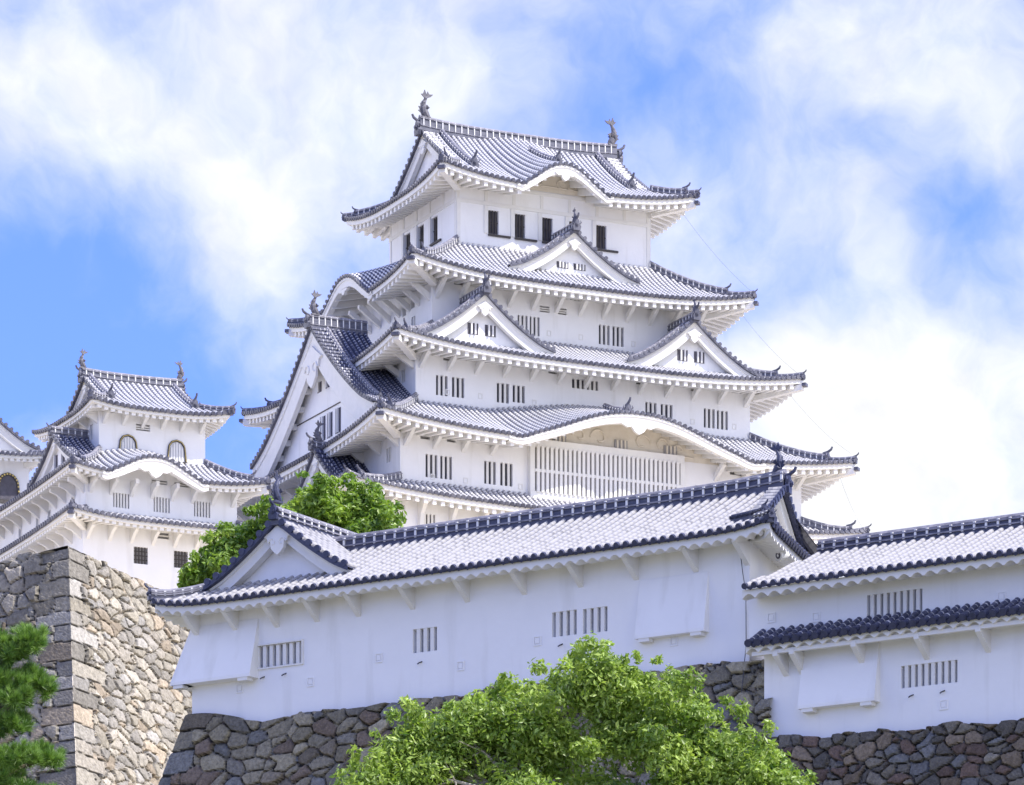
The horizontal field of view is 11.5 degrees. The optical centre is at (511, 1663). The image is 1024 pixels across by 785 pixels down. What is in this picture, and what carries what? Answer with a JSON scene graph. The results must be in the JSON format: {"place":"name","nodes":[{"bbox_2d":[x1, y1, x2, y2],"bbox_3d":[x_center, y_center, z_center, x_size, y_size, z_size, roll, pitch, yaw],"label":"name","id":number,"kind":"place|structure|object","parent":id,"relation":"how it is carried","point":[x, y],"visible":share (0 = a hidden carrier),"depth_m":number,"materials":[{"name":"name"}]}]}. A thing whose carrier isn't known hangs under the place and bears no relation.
{"place":"outdoors","nodes":[
{"label":"outdoors","id":0,"kind":"place"},
{"bbox_2d":[0,417,43,505],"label":"keep","id":1,"kind":"structure","parent":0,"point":[20,457],"depth_m":334.11,"materials":[{"name":"white paint"}]},
{"bbox_2d":[0,472,19,499],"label":"bell window","id":2,"kind":"structure","parent":1,"relation":"in","point":[9,484],"depth_m":334.20,"materials":[{"name":"brown wood"}]},
{"bbox_2d":[71,643,75,762],"bbox_3d":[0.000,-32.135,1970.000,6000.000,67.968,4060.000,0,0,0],"label":"terrain","id":3,"kind":"structure","parent":0,"point":[74,723],"depth_m":253.22,"materials":[{"name":"grey stone"}]},
{"bbox_2d":[0,621,67,784],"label":"pine tree","id":4,"kind":"object","parent":3,"relation":"on","point":[17,693],"visible":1,"depth_m":123.53,"materials":[{"name":"green plant"}]},
{"bbox_2d":[0,545,191,784],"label":"stone wall","id":5,"kind":"structure","parent":3,"relation":"on","point":[122,704],"depth_m":235.72,"materials":[{"name":"beige stone"}]},
{"bbox_2d":[0,348,272,588],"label":"keep","id":6,"kind":"structure","parent":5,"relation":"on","point":[129,479],"depth_m":300.39,"materials":[{"name":"white paint"}]},
{"bbox_2d":[113,493,127,507],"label":"window","id":7,"kind":"structure","parent":6,"relation":"in","point":[120,500],"depth_m":299.13,"materials":[{"name":"white paint"}]},
{"bbox_2d":[119,434,137,449],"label":"bell window","id":8,"kind":"structure","parent":6,"relation":"in","point":[127,441],"depth_m":300.67,"materials":[{"name":"white wood"}]},
{"bbox_2d":[134,547,147,563],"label":"window","id":9,"kind":"structure","parent":6,"relation":"in","point":[140,556],"depth_m":299.35,"materials":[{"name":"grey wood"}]},
{"bbox_2d":[136,424,149,431],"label":"window","id":10,"kind":"structure","parent":6,"relation":"in","point":[138,427],"depth_m":301.41,"materials":[{"name":"white paint"}]},
{"bbox_2d":[154,497,167,512],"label":"window","id":11,"kind":"structure","parent":6,"relation":"in","point":[160,505],"depth_m":300.23,"materials":[{"name":"white paint"}]},
{"bbox_2d":[158,533,168,538],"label":"window","id":12,"kind":"structure","parent":6,"relation":"in","point":[161,536],"depth_m":300.08,"materials":[{"name":"white paint"}]},
{"bbox_2d":[167,440,187,463],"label":"bell window","id":13,"kind":"structure","parent":6,"relation":"in","point":[176,448],"depth_m":302.07,"materials":[{"name":"white wood"}]},
{"bbox_2d":[174,551,187,567],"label":"window","id":14,"kind":"structure","parent":6,"relation":"in","point":[179,557],"depth_m":300.45,"materials":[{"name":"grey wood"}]},
{"bbox_2d":[194,501,208,517],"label":"window","id":15,"kind":"structure","parent":6,"relation":"in","point":[201,509],"depth_m":301.33,"materials":[{"name":"white paint"}]},
{"bbox_2d":[177,494,296,587],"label":"broadleaf tree","id":16,"kind":"object","parent":3,"relation":"on","point":[218,553],"visible":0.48,"depth_m":189.22,"materials":[{"name":"green plant"}]},
{"bbox_2d":[285,470,406,533],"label":"broadleaf tree","id":17,"kind":"object","parent":3,"relation":"on","point":[358,507],"visible":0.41,"depth_m":195.17,"materials":[{"name":"green plant"}]},
{"bbox_2d":[158,659,771,784],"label":"stone wall","id":18,"kind":"structure","parent":3,"relation":"on","point":[306,748],"depth_m":162.92,"materials":[{"name":"grey stone"}]},
{"bbox_2d":[144,442,833,721],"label":"long turret","id":19,"kind":"object","parent":18,"relation":"on","point":[286,612],"visible":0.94,"depth_m":160.81,"materials":[{"name":"white paint"}]},
{"bbox_2d":[257,639,303,669],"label":"window","id":20,"kind":"structure","parent":19,"relation":"in","point":[291,654],"depth_m":164.31,"materials":[{"name":"white wood"}]},
{"bbox_2d":[416,627,436,652],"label":"window","id":21,"kind":"structure","parent":19,"relation":"in","point":[426,639],"depth_m":161.33,"materials":[{"name":"white paint"}]},
{"bbox_2d":[555,610,576,636],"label":"window","id":22,"kind":"structure","parent":19,"relation":"in","point":[565,622],"depth_m":158.56,"materials":[{"name":"white paint"}]},
{"bbox_2d":[586,607,606,633],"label":"window","id":23,"kind":"structure","parent":19,"relation":"in","point":[596,619],"depth_m":157.98,"materials":[{"name":"white paint"}]},
{"bbox_2d":[737,560,746,730],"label":"cable","id":24,"kind":"object","parent":19,"relation":"attached to","point":[746,638],"visible":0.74,"depth_m":154.89,"materials":[{"name":"metal"}]},
{"bbox_2d":[774,551,788,560],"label":"loudspeaker","id":25,"kind":"object","parent":19,"relation":"hanging from","point":[780,556],"visible":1,"depth_m":155.81,"materials":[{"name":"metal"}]},
{"bbox_2d":[329,631,819,784],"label":"broadleaf tree","id":26,"kind":"object","parent":3,"relation":"on","point":[466,740],"visible":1,"depth_m":138.28,"materials":[{"name":"green plant"}]},
{"bbox_2d":[766,718,1023,784],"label":"stone wall","id":27,"kind":"structure","parent":3,"relation":"on","point":[954,753],"depth_m":150.71,"materials":[{"name":"grey stone"}]},
{"bbox_2d":[741,512,1023,737],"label":"turret","id":28,"kind":"object","parent":27,"relation":"on","point":[914,628],"visible":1,"depth_m":151.74,"materials":[{"name":"white paint"}]},
{"bbox_2d":[870,589,921,617],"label":"window","id":29,"kind":"structure","parent":28,"relation":"in","point":[904,601],"depth_m":151.78,"materials":[{"name":"white paint"}]},
{"bbox_2d":[904,660,956,687],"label":"window","id":30,"kind":"structure","parent":28,"relation":"in","point":[934,673],"depth_m":151.15,"materials":[{"name":"white paint"}]},
{"bbox_2d":[0,0,1023,577],"label":"sky","id":31,"kind":"structure","parent":0,"point":[178,177],"materials":[{"name":"blue"}]},
{"bbox_2d":[237,90,871,543],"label":"castle keep","id":32,"kind":"structure","parent":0,"point":[519,322],"depth_m":320.18,"materials":[{"name":"white paint"}]},
{"bbox_2d":[388,447,390,461],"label":"window","id":33,"kind":"structure","parent":32,"relation":"in","point":[389,449],"depth_m":312.72,"materials":[{"name":"white paint"}]},
{"bbox_2d":[406,234,409,252],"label":"window","id":34,"kind":"structure","parent":32,"relation":"in","point":[408,236],"depth_m":327.41,"materials":[{"name":"brown wood"}]},
{"bbox_2d":[419,226,423,248],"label":"window","id":35,"kind":"structure","parent":32,"relation":"in","point":[421,229],"depth_m":325.74,"materials":[{"name":"brown wood"}]},
{"bbox_2d":[424,514,432,523],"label":"window","id":36,"kind":"structure","parent":32,"relation":"in","point":[428,518],"depth_m":311.66,"materials":[{"name":"white paint"}]},
{"bbox_2d":[426,454,435,477],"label":"window","id":37,"kind":"structure","parent":32,"relation":"in","point":[430,460],"depth_m":312.11,"materials":[{"name":"white paint"}]},
{"bbox_2d":[433,216,437,241],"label":"window","id":38,"kind":"structure","parent":32,"relation":"in","point":[435,231],"depth_m":323.72,"materials":[{"name":"brown wood"}]},
{"bbox_2d":[436,375,445,395],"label":"window","id":39,"kind":"structure","parent":32,"relation":"in","point":[440,381],"depth_m":315.41,"materials":[{"name":"white paint"}]},
{"bbox_2d":[440,456,449,479],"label":"window","id":40,"kind":"structure","parent":32,"relation":"in","point":[444,461],"depth_m":312.57,"materials":[{"name":"white paint"}]},
{"bbox_2d":[452,377,462,397],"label":"window","id":41,"kind":"structure","parent":32,"relation":"in","point":[457,384],"depth_m":315.87,"materials":[{"name":"white paint"}]},
{"bbox_2d":[484,461,493,484],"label":"window","id":42,"kind":"structure","parent":32,"relation":"in","point":[488,466],"depth_m":313.87,"materials":[{"name":"white paint"}]},
{"bbox_2d":[488,210,497,233],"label":"window","id":43,"kind":"structure","parent":32,"relation":"in","point":[492,216],"depth_m":321.94,"materials":[{"name":"brown wood"}]},
{"bbox_2d":[497,383,506,402],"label":"window","id":44,"kind":"structure","parent":32,"relation":"in","point":[501,388],"depth_m":317.18,"materials":[{"name":"white paint"}]},
{"bbox_2d":[500,463,510,485],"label":"window","id":45,"kind":"structure","parent":32,"relation":"in","point":[505,469],"depth_m":314.33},
{"bbox_2d":[513,385,522,402],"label":"window","id":46,"kind":"structure","parent":32,"relation":"in","point":[517,391],"depth_m":317.73,"materials":[{"name":"white paint"}]},
{"bbox_2d":[515,214,523,237],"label":"window","id":47,"kind":"structure","parent":32,"relation":"in","point":[519,219],"depth_m":322.73,"materials":[{"name":"brown wood"}]},
{"bbox_2d":[518,315,525,329],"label":"window","id":48,"kind":"structure","parent":32,"relation":"in","point":[522,320],"depth_m":320.53,"materials":[{"name":"white paint"}]},
{"bbox_2d":[530,317,537,335],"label":"window","id":49,"kind":"structure","parent":32,"relation":"in","point":[533,321],"depth_m":320.92,"materials":[{"name":"white paint"}]},
{"bbox_2d":[540,307,548,312],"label":"window","id":50,"kind":"structure","parent":32,"relation":"in","point":[542,309],"depth_m":321.31,"materials":[{"name":"white paint"}]},
{"bbox_2d":[542,218,551,241],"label":"window","id":51,"kind":"structure","parent":32,"relation":"in","point":[546,223],"depth_m":323.60,"materials":[{"name":"brown wood"}]},
{"bbox_2d":[553,434,565,441],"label":"window","id":52,"kind":"structure","parent":32,"relation":"in","point":[561,438],"depth_m":315.72,"materials":[{"name":"white paint"}]},
{"bbox_2d":[558,309,565,314],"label":"window","id":53,"kind":"structure","parent":32,"relation":"in","point":[562,312],"depth_m":321.79,"materials":[{"name":"white paint"}]},
{"bbox_2d":[572,379,582,388],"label":"window","id":54,"kind":"structure","parent":32,"relation":"in","point":[576,383],"depth_m":319.52,"materials":[{"name":"white paint"}]},
{"bbox_2d":[587,381,595,390],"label":"window","id":55,"kind":"structure","parent":32,"relation":"in","point":[592,386],"depth_m":319.91,"materials":[{"name":"white paint"}]},
{"bbox_2d":[596,225,605,248],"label":"window","id":56,"kind":"structure","parent":32,"relation":"in","point":[600,231],"depth_m":325.26,"materials":[{"name":"brown wood"}]},
{"bbox_2d":[599,325,607,344],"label":"window","id":57,"kind":"structure","parent":32,"relation":"in","point":[603,330],"depth_m":323.04,"materials":[{"name":"white paint"}]},
{"bbox_2d":[528,440,684,502],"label":"lattice window","id":58,"kind":"structure","parent":32,"relation":"in","point":[557,470],"depth_m":316.49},
{"bbox_2d":[613,327,621,346],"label":"window","id":59,"kind":"structure","parent":32,"relation":"in","point":[617,332],"depth_m":323.52,"materials":[{"name":"white paint"}]},
{"bbox_2d":[614,439,627,448],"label":"window","id":60,"kind":"structure","parent":32,"relation":"in","point":[623,444],"depth_m":317.49,"materials":[{"name":"white paint"}]},
{"bbox_2d":[645,402,654,413],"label":"window","id":61,"kind":"structure","parent":32,"relation":"in","point":[649,407],"depth_m":321.71,"materials":[{"name":"white paint"}]},
{"bbox_2d":[661,404,670,417],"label":"window","id":62,"kind":"structure","parent":32,"relation":"in","point":[665,410],"depth_m":322.18,"materials":[{"name":"white paint"}]},
{"bbox_2d":[664,445,676,454],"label":"window","id":63,"kind":"structure","parent":32,"relation":"in","point":[672,450],"depth_m":319.05,"materials":[{"name":"white paint"}]},
{"bbox_2d":[704,409,712,427],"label":"window","id":64,"kind":"structure","parent":32,"relation":"in","point":[708,414],"depth_m":323.52,"materials":[{"name":"white paint"}]},
{"bbox_2d":[717,411,725,429],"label":"window","id":65,"kind":"structure","parent":32,"relation":"in","point":[721,416],"depth_m":323.99,"materials":[{"name":"white paint"}]}
]}

